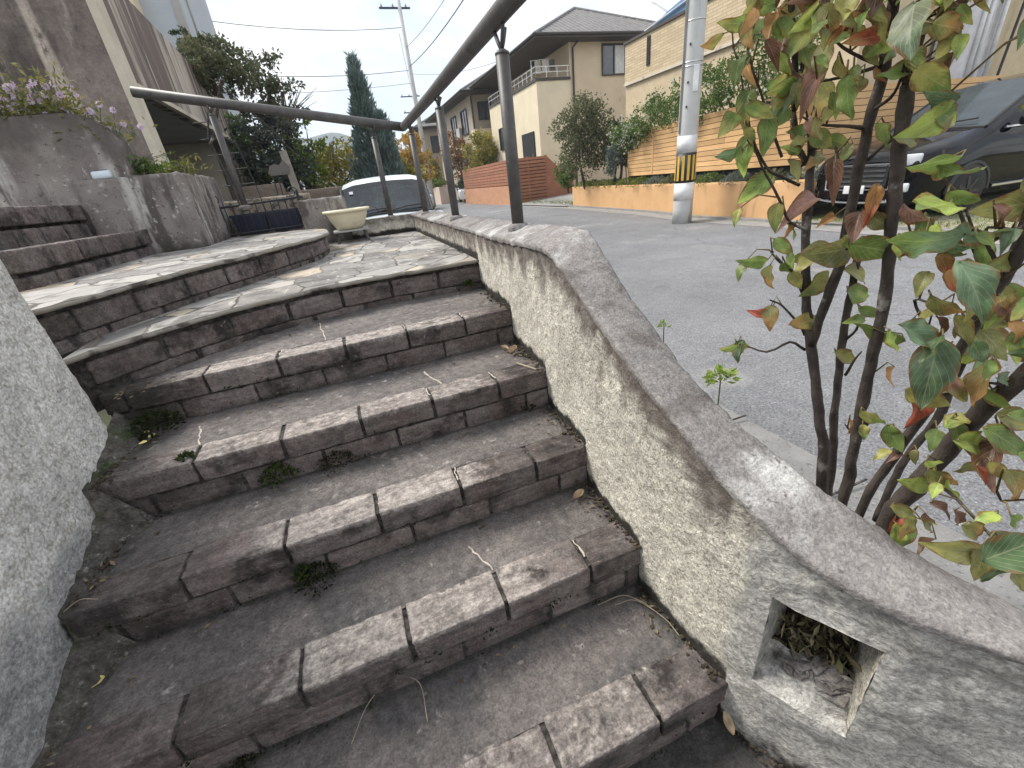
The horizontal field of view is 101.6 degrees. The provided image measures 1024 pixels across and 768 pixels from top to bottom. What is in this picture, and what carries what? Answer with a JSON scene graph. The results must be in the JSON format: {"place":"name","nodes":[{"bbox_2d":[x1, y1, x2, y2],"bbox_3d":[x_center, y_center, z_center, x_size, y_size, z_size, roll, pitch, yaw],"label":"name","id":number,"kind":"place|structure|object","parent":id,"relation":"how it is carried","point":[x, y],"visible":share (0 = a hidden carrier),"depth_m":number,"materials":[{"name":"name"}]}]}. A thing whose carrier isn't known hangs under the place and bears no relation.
{"place":"outdoors","nodes":[
{"label":"outdoors","id":0,"kind":"place"},
{"bbox_2d":[232,45,309,181],"bbox_3d":[-5.680,-6.283,10.120,1.440,3.142,1.502,7,29,26],"label":"hedge tree","id":1,"kind":"object","parent":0,"point":[270,84],"visible":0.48,"depth_m":9.63,"materials":[{"name":"green plant"}]},
{"bbox_2d":[282,83,316,124],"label":"bare bush","id":2,"kind":"object","parent":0,"point":[298,105],"visible":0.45,"depth_m":8.52,"materials":[{"name":"grey plant"}]},
{"bbox_2d":[257,132,405,187],"bbox_3d":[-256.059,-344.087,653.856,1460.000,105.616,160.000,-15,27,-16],"label":"hill","id":3,"kind":"structure","parent":0,"point":[330,135],"depth_m":656.39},
{"bbox_2d":[206,0,679,149],"label":"sky","id":4,"kind":"structure","parent":0,"point":[316,52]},
{"bbox_2d":[424,71,499,199],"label":"grey beige house","id":5,"kind":"structure","parent":0,"point":[466,111],"depth_m":30.80,"materials":[{"name":"beige"}]},
{"bbox_2d":[450,115,457,139],"bbox_3d":[-4.774,-21.248,34.733,0.120,1.620,1.620,-15,27,-16],"label":"window","id":6,"kind":"structure","parent":5,"relation":"in","point":[453,121],"depth_m":34.73,"materials":[{"name":"grey glass"}]},
{"bbox_2d":[460,108,468,135],"bbox_3d":[-3.630,-20.038,32.001,0.120,1.620,1.620,-15,27,-16],"label":"window","id":7,"kind":"structure","parent":5,"relation":"in","point":[463,114],"depth_m":32.03,"materials":[{"name":"grey glass"}]},
{"bbox_2d":[477,101,491,119],"bbox_3d":[-1.944,-19.895,30.393,1.120,1.120,0.120,-15,27,-16],"label":"window","id":8,"kind":"structure","parent":5,"relation":"in","point":[483,111],"depth_m":30.36,"materials":[{"name":"grey glass"}]},
{"bbox_2d":[522,193,572,205],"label":"side driveway","id":9,"kind":"structure","parent":0,"point":[569,196],"depth_m":20.49,"materials":[{"name":"concrete"}]},
{"bbox_2d":[552,155,577,192],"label":"green shrub","id":10,"kind":"object","parent":9,"relation":"on","point":[563,180],"visible":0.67,"depth_m":17.21,"materials":[{"name":"green plant"}]},
{"bbox_2d":[97,204,1010,426],"bbox_3d":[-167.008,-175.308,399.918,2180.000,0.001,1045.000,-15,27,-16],"label":"ground","id":11,"kind":"structure","parent":0,"point":[104,416],"depth_m":4.04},
{"bbox_2d":[223,111,258,185],"bbox_3d":[-4.970,-3.770,8.119,0.448,2.652,0.429,-15,27,-16],"label":"column shrub","id":12,"kind":"object","parent":11,"relation":"on","point":[229,116],"visible":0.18,"depth_m":7.70,"materials":[{"name":"green plant"}]},
{"bbox_2d":[234,183,285,199],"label":"bed wall","id":13,"kind":"structure","parent":11,"relation":"on","point":[266,190],"depth_m":6.54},
{"bbox_2d":[224,193,310,236],"bbox_3d":[-2.191,-1.389,3.942,0.730,0.688,0.260,-15,27,-16],"label":"stone ledge","id":14,"kind":"object","parent":11,"relation":"on","point":[275,206],"visible":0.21,"depth_m":3.72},
{"bbox_2d":[193,78,297,227],"bbox_3d":[-2.143,-1.858,3.460,0.693,1.090,0.167,-15,27,-16],"label":"wire trellis","id":15,"kind":"object","parent":14,"relation":"on","point":[211,139],"visible":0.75,"depth_m":3.41,"materials":[{"name":"black metal"}]},
{"bbox_2d":[268,150,300,195],"bbox_3d":[-2.082,-1.811,3.883,0.239,0.621,0.050,-15,27,-16],"label":"wooden post","id":16,"kind":"object","parent":14,"relation":"on","point":[284,167],"visible":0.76,"depth_m":3.80,"materials":[{"name":"wood"}]},
{"bbox_2d":[224,99,317,191],"bbox_3d":[-4.085,-3.614,7.396,1.234,2.432,1.270,7,29,26],"label":"dense shrub","id":17,"kind":"object","parent":11,"relation":"on","point":[268,158],"visible":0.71,"depth_m":7.10,"materials":[{"name":"green plant"}]},
{"bbox_2d":[285,186,347,207],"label":"bed wall","id":18,"kind":"structure","parent":11,"relation":"on","point":[324,192],"depth_m":6.89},
{"bbox_2d":[468,6,655,185],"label":"beige house","id":19,"kind":"structure","parent":0,"point":[585,47],"depth_m":22.18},
{"bbox_2d":[498,127,504,150],"bbox_3d":[-0.455,-15.538,26.422,0.120,1.220,1.720,-15,27,-16],"label":"window","id":20,"kind":"structure","parent":19,"relation":"in","point":[501,138],"depth_m":26.94,"materials":[{"name":"grey glass"}]},
{"bbox_2d":[530,57,555,75],"bbox_3d":[1.691,-16.581,22.139,1.503,1.170,0.097,-15,27,-16],"label":"laundry rack","id":21,"kind":"object","parent":19,"relation":"attached to","point":[545,62],"visible":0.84,"depth_m":22.02,"materials":[{"name":"metal"}]},
{"bbox_2d":[601,43,624,75],"bbox_3d":[5.376,-17.121,22.039,1.470,1.370,0.120,-15,27,-16],"label":"window","id":22,"kind":"structure","parent":19,"relation":"in","point":[612,54],"depth_m":22.03,"materials":[{"name":"grey glass"}]},
{"bbox_2d":[457,200,835,210],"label":"verge","id":23,"kind":"structure","parent":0,"point":[816,206],"depth_m":9.16,"materials":[{"name":"soil"}]},
{"bbox_2d":[399,118,445,187],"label":"distant house","id":24,"kind":"structure","parent":23,"relation":"on","point":[430,132],"depth_m":43.30,"materials":[{"name":"beige"}]},
{"bbox_2d":[430,136,439,152],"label":"window","id":25,"kind":"structure","parent":24,"relation":"in","point":[434,139],"depth_m":43.53,"materials":[{"name":"grey glass"}]},
{"bbox_2d":[435,128,471,200],"bbox_3d":[-4.037,-16.927,32.413,3.289,5.205,2.997,-15,27,-16],"label":"autumn tree","id":26,"kind":"object","parent":23,"relation":"on","point":[457,158],"visible":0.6,"depth_m":31.80,"materials":[{"name":"brown plant"}]},
{"bbox_2d":[458,128,498,172],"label":"autumn tree","id":27,"kind":"object","parent":23,"relation":"on","point":[480,157],"visible":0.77,"depth_m":28.07,"materials":[{"name":"green plant"}]},
{"bbox_2d":[462,155,573,204],"bbox_3d":[-0.054,-12.785,26.404,3.640,2.220,9.600,-15,27,-16],"label":"slatted fence","id":28,"kind":"object","parent":23,"relation":"on","point":[486,184],"visible":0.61,"depth_m":22.98,"materials":[{"name":"brown wood"}]},
{"bbox_2d":[572,178,816,219],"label":"garden wall","id":29,"kind":"structure","parent":23,"relation":"on","point":[713,199],"depth_m":9.81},
{"bbox_2d":[458,201,992,231],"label":"kerb","id":30,"kind":"structure","parent":23,"relation":"on","point":[901,227],"depth_m":9.02,"materials":[{"name":"concrete"}]},
{"bbox_2d":[522,198,1012,229],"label":"pavement","id":31,"kind":"structure","parent":23,"relation":"on","point":[551,200],"depth_m":7.12,"materials":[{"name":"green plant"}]},
{"bbox_2d":[628,716,779,767],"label":"path","id":32,"kind":"structure","parent":0,"point":[706,744],"depth_m":0.90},
{"bbox_2d":[0,259,107,767],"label":"plaster wall","id":33,"kind":"structure","parent":32,"relation":"on","point":[53,433],"depth_m":0.92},
{"bbox_2d":[20,229,727,767],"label":"brick staircase","id":34,"kind":"structure","parent":32,"relation":"on","point":[188,333],"depth_m":1.09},
{"bbox_2d":[0,205,155,291],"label":"side steps","id":35,"kind":"structure","parent":34,"relation":"on","point":[43,246],"depth_m":2.05,"materials":[{"name":"stone"}]},
{"bbox_2d":[0,112,142,235],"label":"concrete planter","id":36,"kind":"object","parent":35,"relation":"on","point":[40,165],"visible":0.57,"depth_m":2.44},
{"bbox_2d":[0,56,61,119],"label":"flowering plant","id":37,"kind":"object","parent":36,"relation":"in","point":[5,97],"visible":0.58,"depth_m":2.33,"materials":[{"name":"purple plant"}]},
{"bbox_2d":[0,60,94,118],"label":"flowering plant","id":38,"kind":"object","parent":36,"relation":"in","point":[47,105],"visible":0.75,"depth_m":2.37,"materials":[{"name":"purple plant"}]},
{"bbox_2d":[42,66,157,141],"bbox_3d":[-2.490,-1.635,2.474,0.569,0.430,0.285,-23,30,-30],"label":"flowering plant","id":39,"kind":"object","parent":36,"relation":"in","point":[88,111],"visible":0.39,"depth_m":2.47,"materials":[{"name":"purple plant"}]},
{"bbox_2d":[30,411,158,767],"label":"packed dirt","id":40,"kind":"structure","parent":34,"relation":"on","point":[91,658],"depth_m":0.95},
{"bbox_2d":[71,171,236,253],"bbox_3d":[-2.498,-1.214,3.054,0.584,0.527,0.935,-15,27,-16],"label":"concrete planter","id":41,"kind":"object","parent":34,"relation":"on","point":[174,211],"visible":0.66,"depth_m":2.66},
{"bbox_2d":[91,169,112,178],"bbox_3d":[-2.495,-1.278,2.552,0.103,0.050,0.089,-15,27,-16],"label":"solar lamp","id":42,"kind":"object","parent":41,"relation":"on","point":[102,174],"visible":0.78,"depth_m":2.52,"materials":[{"name":"plastic"}]},
{"bbox_2d":[113,150,185,174],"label":"trailing plant","id":43,"kind":"object","parent":41,"relation":"in","point":[150,167],"visible":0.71,"depth_m":2.68,"materials":[{"name":"green plant"}]},
{"bbox_2d":[144,150,212,175],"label":"trailing plant","id":44,"kind":"object","parent":41,"relation":"in","point":[178,167],"visible":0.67,"depth_m":2.88,"materials":[{"name":"green plant"}]},
{"bbox_2d":[129,407,185,443],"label":"moss clump","id":45,"kind":"object","parent":34,"relation":"on","point":[154,415],"visible":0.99,"depth_m":1.28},
{"bbox_2d":[173,450,194,462],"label":"moss clump","id":46,"kind":"object","parent":34,"relation":"on","point":[190,454],"visible":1,"depth_m":1.15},
{"bbox_2d":[233,752,256,767],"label":"moss clump","id":47,"kind":"object","parent":34,"relation":"on","point":[239,760],"visible":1,"depth_m":0.84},
{"bbox_2d":[229,211,270,235],"bbox_3d":[-2.191,-1.355,3.530,0.271,0.161,0.196,-15,27,-16],"label":"planter box","id":48,"kind":"object","parent":34,"relation":"on","point":[250,224],"visible":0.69,"depth_m":3.46,"materials":[{"name":"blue plastic"}]},
{"bbox_2d":[215,186,303,237],"bbox_3d":[-2.052,-1.404,3.413,0.689,0.322,0.024,-15,27,-16],"label":"iron railing","id":49,"kind":"object","parent":34,"relation":"on","point":[297,197],"visible":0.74,"depth_m":3.42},
{"bbox_2d":[258,461,299,488],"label":"moss clump","id":50,"kind":"object","parent":34,"relation":"on","point":[271,468],"visible":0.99,"depth_m":1.20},
{"bbox_2d":[266,207,302,230],"bbox_3d":[-1.945,-1.421,3.604,0.271,0.161,0.196,-15,27,-16],"label":"planter box","id":51,"kind":"object","parent":34,"relation":"on","point":[279,218],"visible":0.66,"depth_m":3.53,"materials":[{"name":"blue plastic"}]},
{"bbox_2d":[291,563,311,582],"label":"moss clump","id":52,"kind":"object","parent":34,"relation":"on","point":[304,567],"visible":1,"depth_m":1.03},
{"bbox_2d":[292,559,339,597],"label":"moss clump","id":53,"kind":"object","parent":34,"relation":"on","point":[313,566],"visible":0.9,"depth_m":1.04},
{"bbox_2d":[297,195,353,242],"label":"end block","id":54,"kind":"structure","parent":34,"relation":"on","point":[312,215],"depth_m":3.46,"materials":[{"name":"concrete"}]},
{"bbox_2d":[316,449,355,473],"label":"moss clump","id":55,"kind":"object","parent":34,"relation":"on","point":[333,455],"visible":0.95,"depth_m":1.25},
{"bbox_2d":[334,226,370,244],"bbox_3d":[-1.309,-1.221,3.432,0.270,0.101,0.240,-15,27,-16],"label":"pot stand","id":56,"kind":"object","parent":34,"relation":"on","point":[363,228],"visible":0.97,"depth_m":3.33,"materials":[{"name":"metal"}]},
{"bbox_2d":[322,206,369,229],"bbox_3d":[-1.322,-1.333,3.376,0.367,0.150,0.367,-15,27,-16],"label":"plant bowl","id":57,"kind":"object","parent":56,"relation":"on","point":[348,218],"visible":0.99,"depth_m":3.27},
{"bbox_2d":[47,295,689,767],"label":"leaf bits","id":58,"kind":"object","parent":34,"relation":"on","point":[375,457],"visible":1,"depth_m":1.07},
{"bbox_2d":[351,677,427,743],"bbox_3d":[-0.264,0.694,0.904,0.158,0.018,0.098,-11,26,-8],"label":"dry stalk","id":59,"kind":"object","parent":34,"relation":"on","point":[374,695],"visible":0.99,"depth_m":0.90,"materials":[{"name":"plant"}]},
{"bbox_2d":[94,343,704,767],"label":"moss film","id":60,"kind":"object","parent":34,"relation":"on","point":[326,573],"visible":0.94,"depth_m":1.00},
{"bbox_2d":[39,290,783,767],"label":"dirt crumbs","id":61,"kind":"object","parent":32,"relation":"on","point":[711,672],"visible":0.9,"depth_m":1.07,"materials":[{"name":"soil"}]},
{"bbox_2d":[723,711,734,734],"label":"fallen leaf","id":62,"kind":"object","parent":32,"relation":"on","point":[728,722],"visible":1,"depth_m":0.90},
{"bbox_2d":[434,203,1023,543],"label":"road","id":63,"kind":"structure","parent":0,"point":[689,287],"depth_m":3.41,"materials":[{"name":"asphalt"}]},
{"bbox_2d":[340,174,442,218],"bbox_3d":[-2.312,-3.116,8.033,1.800,1.591,3.494,-12,27,-11],"label":"white van","id":64,"kind":"object","parent":63,"relation":"on","point":[351,195],"visible":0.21,"depth_m":7.42,"materials":[{"name":"paint"}]},
{"bbox_2d":[379,0,435,206],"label":"utility pole","id":65,"kind":"object","parent":63,"relation":"on","point":[412,82],"visible":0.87,"depth_m":27.22,"materials":[{"name":"concrete"}]},
{"bbox_2d":[212,21,400,30],"bbox_3d":[-16.998,-18.649,19.405,25.618,2.606,0.030,-24,31,-31],"label":"overhead wire","id":66,"kind":"object","parent":65,"relation":"attached to","point":[305,29],"visible":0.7,"depth_m":23.38,"materials":[{"name":"black metal"}]},
{"bbox_2d":[395,130,435,183],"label":"autumn tree","id":67,"kind":"object","parent":63,"relation":"on","point":[406,153],"visible":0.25,"depth_m":15.94,"materials":[{"name":"orange plant"}]},
{"bbox_2d":[424,150,443,186],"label":"garden shrub","id":68,"kind":"object","parent":63,"relation":"on","point":[435,164],"visible":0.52,"depth_m":37.43,"materials":[{"name":"green plant"}]},
{"bbox_2d":[433,186,449,204],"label":"planter wall","id":69,"kind":"structure","parent":63,"relation":"on","point":[441,194],"depth_m":33.95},
{"bbox_2d":[432,178,446,187],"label":"hedge","id":70,"kind":"object","parent":69,"relation":"on","point":[440,182],"visible":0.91,"depth_m":34.62,"materials":[{"name":"green plant"}]},
{"bbox_2d":[672,0,707,223],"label":"utility pole","id":71,"kind":"object","parent":63,"relation":"on","point":[690,93],"visible":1,"depth_m":8.34,"materials":[{"name":"concrete"}]},
{"bbox_2d":[457,201,999,243],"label":"gutter","id":72,"kind":"object","parent":63,"relation":"on","point":[813,227],"visible":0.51,"depth_m":8.91,"materials":[{"name":"concrete"}]},
{"bbox_2d":[715,402,1023,610],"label":"roadside gutter","id":73,"kind":"object","parent":63,"relation":"on","point":[802,462],"depth_m":1.58,"materials":[{"name":"concrete"}]},
{"bbox_2d":[623,0,1023,194],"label":"brick house","id":74,"kind":"structure","parent":0,"point":[653,55],"depth_m":11.31,"materials":[{"name":"brick"}]},
{"bbox_2d":[646,35,650,65],"bbox_3d":[4.601,-11.241,14.088,0.025,0.800,0.170,-15,27,-16],"label":"slit window","id":75,"kind":"structure","parent":74,"relation":"in","point":[648,37],"depth_m":14.07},
{"bbox_2d":[782,188,1019,230],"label":"driveway","id":76,"kind":"structure","parent":0,"point":[989,196],"depth_m":6.66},
{"bbox_2d":[815,73,1023,214],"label":"black minivan","id":77,"kind":"object","parent":76,"relation":"on","point":[987,129],"visible":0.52,"depth_m":6.12,"materials":[{"name":"black paint"}]},
{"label":"garden bed","id":78,"kind":"structure","parent":0,"visible":0},
{"bbox_2d":[547,89,614,188],"bbox_3d":[2.602,-8.742,15.028,2.594,3.141,2.162,-15,27,-16],"label":"tall shrub","id":79,"kind":"object","parent":78,"relation":"on","point":[596,134],"visible":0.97,"depth_m":14.68,"materials":[{"name":"green plant"}]},
{"bbox_2d":[602,144,624,184],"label":"silver shrub","id":80,"kind":"object","parent":78,"relation":"on","point":[612,158],"visible":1,"depth_m":13.49,"materials":[{"name":"green plant"}]},
{"bbox_2d":[604,116,628,178],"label":"green shrub","id":81,"kind":"object","parent":78,"relation":"on","point":[617,122],"visible":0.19,"depth_m":14.33,"materials":[{"name":"green plant"}]},
{"bbox_2d":[626,176,649,186],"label":"bed plant","id":82,"kind":"object","parent":78,"relation":"on","point":[641,178],"visible":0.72,"depth_m":12.52,"materials":[{"name":"green plant"}]},
{"bbox_2d":[642,175,665,187],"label":"bed plant","id":83,"kind":"object","parent":78,"relation":"on","point":[655,178],"visible":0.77,"depth_m":11.82,"materials":[{"name":"plant"}]},
{"bbox_2d":[695,171,727,186],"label":"bed plant","id":84,"kind":"object","parent":78,"relation":"on","point":[699,180],"visible":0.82,"depth_m":9.60,"materials":[{"name":"green plant"}]},
{"bbox_2d":[718,170,752,185],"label":"bed plant","id":85,"kind":"object","parent":78,"relation":"on","point":[733,175],"visible":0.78,"depth_m":8.87,"materials":[{"name":"plant"}]},
{"bbox_2d":[746,168,791,181],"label":"bed plant","id":86,"kind":"object","parent":78,"relation":"on","point":[778,172],"visible":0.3,"depth_m":8.08,"materials":[{"name":"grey plant"}]},
{"bbox_2d":[782,164,821,182],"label":"bed plant","id":87,"kind":"object","parent":78,"relation":"on","point":[792,177],"visible":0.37,"depth_m":7.47,"materials":[{"name":"plant"}]},
{"bbox_2d":[627,74,1014,184],"bbox_3d":[7.760,-6.694,11.515,7.861,1.519,6.542,-15,27,-16],"label":"plank fence","id":88,"kind":"object","parent":78,"relation":"on","point":[655,154],"visible":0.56,"depth_m":9.23,"materials":[{"name":"brown wood"}]},
{"bbox_2d":[606,97,666,182],"bbox_3d":[3.758,-7.411,12.862,1.260,2.226,2.559,-11,26,-9],"label":"climbing rose","id":89,"kind":"object","parent":88,"relation":"attached to","point":[627,134],"visible":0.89,"depth_m":12.69,"materials":[{"name":"green plant"}]},
{"bbox_2d":[628,84,680,137],"bbox_3d":[4.179,-6.739,11.107,1.469,2.480,2.379,-15,27,-16],"label":"climbing rose","id":90,"kind":"object","parent":88,"relation":"attached to","point":[660,103],"visible":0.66,"depth_m":11.03,"materials":[{"name":"green plant"}]},
{"bbox_2d":[669,41,769,124],"bbox_3d":[4.520,-5.926,9.283,1.559,2.560,2.273,-15,27,-16],"label":"climbing rose","id":91,"kind":"object","parent":88,"relation":"attached to","point":[717,96],"visible":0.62,"depth_m":8.89,"materials":[{"name":"green plant"}]},
{"bbox_2d":[739,0,833,100],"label":"climbing rose","id":92,"kind":"object","parent":88,"relation":"attached to","point":[765,78],"visible":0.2,"depth_m":7.82,"materials":[{"name":"green plant"}]},
{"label":"planting bed","id":93,"kind":"structure","parent":0,"visible":0},
{"bbox_2d":[352,213,414,238],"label":"wall","id":94,"kind":"structure","parent":93,"relation":"on","point":[385,225],"depth_m":3.65,"materials":[{"name":"beige paint"}]},
{"bbox_2d":[411,210,1023,767],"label":"stucco wall","id":95,"kind":"structure","parent":93,"relation":"on","point":[737,532],"depth_m":0.78,"materials":[{"name":"concrete"}]},
{"bbox_2d":[130,0,527,231],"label":"handrail","id":96,"kind":"object","parent":95,"relation":"on","point":[498,15],"visible":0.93,"depth_m":2.29,"materials":[{"name":"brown metal"}]},
{"bbox_2d":[701,362,740,386],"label":"weed sprig","id":97,"kind":"object","parent":95,"relation":"on","point":[709,374],"visible":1,"depth_m":1.16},
{"bbox_2d":[772,610,861,680],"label":"leaf litter","id":98,"kind":"object","parent":95,"relation":"in","point":[811,642],"visible":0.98,"depth_m":0.79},
{"bbox_2d":[700,0,1023,591],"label":"dogwood shrub","id":99,"kind":"object","parent":93,"relation":"on","point":[990,296],"visible":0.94,"depth_m":0.72,"materials":[{"name":"green plant"}]},
{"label":"hillside garden","id":100,"kind":"structure","parent":0,"visible":0},
{"bbox_2d":[129,0,256,155],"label":"blue grey house","id":101,"kind":"structure","parent":100,"relation":"on","point":[192,17],"depth_m":10.46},
{"label":"lower yard","id":102,"kind":"structure","parent":0,"visible":0},
{"bbox_2d":[0,0,254,201],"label":"concrete carport","id":103,"kind":"object","parent":102,"relation":"on","point":[106,50],"visible":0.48,"depth_m":4.84,"materials":[{"name":"grey concrete"}]},
{"bbox_2d":[167,25,198,55],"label":"creeping shrub","id":104,"kind":"object","parent":103,"relation":"on","point":[175,32],"visible":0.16,"depth_m":8.56,"materials":[{"name":"green plant"}]},
{"bbox_2d":[175,29,260,100],"bbox_3d":[-5.819,-6.192,8.237,1.600,1.266,1.651,-15,27,-16],"label":"round tree","id":105,"kind":"object","parent":103,"relation":"on","point":[211,66],"visible":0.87,"depth_m":8.01,"materials":[{"name":"green plant"}]},
{"bbox_2d":[231,114,273,182],"bbox_3d":[-7.658,-5.964,12.645,1.816,3.798,1.723,7,29,26],"label":"green tree","id":106,"kind":"object","parent":102,"relation":"on","point":[248,140],"visible":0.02,"depth_m":11.87,"materials":[{"name":"green plant"}]},
{"bbox_2d":[278,104,328,189],"bbox_3d":[-4.560,-4.508,9.554,1.047,3.234,1.064,9,30,29],"label":"green tree","id":107,"kind":"object","parent":102,"relation":"on","point":[310,183],"visible":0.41,"depth_m":9.21,"materials":[{"name":"green plant"}]},
{"bbox_2d":[301,180,346,189],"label":"garden shrub","id":108,"kind":"object","parent":102,"relation":"on","point":[331,184],"visible":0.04,"depth_m":10.17,"materials":[{"name":"green plant"}]},
{"bbox_2d":[310,135,369,202],"bbox_3d":[-5.864,-7.024,14.966,2.191,3.259,2.314,-2,26,10],"label":"autumn tree","id":109,"kind":"object","parent":102,"relation":"on","point":[335,163],"visible":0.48,"depth_m":14.29,"materials":[{"name":"green plant"}]},
{"bbox_2d":[343,49,408,204],"bbox_3d":[-3.590,-5.975,10.988,1.617,4.605,1.794,-15,27,-16],"label":"conifer","id":110,"kind":"object","parent":102,"relation":"on","point":[361,104],"visible":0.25,"depth_m":10.53,"materials":[{"name":"green plant"}]},
{"bbox_2d":[371,107,413,205],"bbox_3d":[-3.180,-5.406,11.108,1.353,3.357,1.258,0,27,14],"label":"conifer","id":111,"kind":"object","parent":102,"relation":"on","point":[392,158],"visible":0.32,"depth_m":10.74,"materials":[{"name":"green plant"}]},
{"bbox_2d":[400,156,426,179],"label":"autumn tree","id":112,"kind":"object","parent":102,"relation":"on","point":[410,170],"visible":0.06,"depth_m":13.98,"materials":[{"name":"yellow plant"}]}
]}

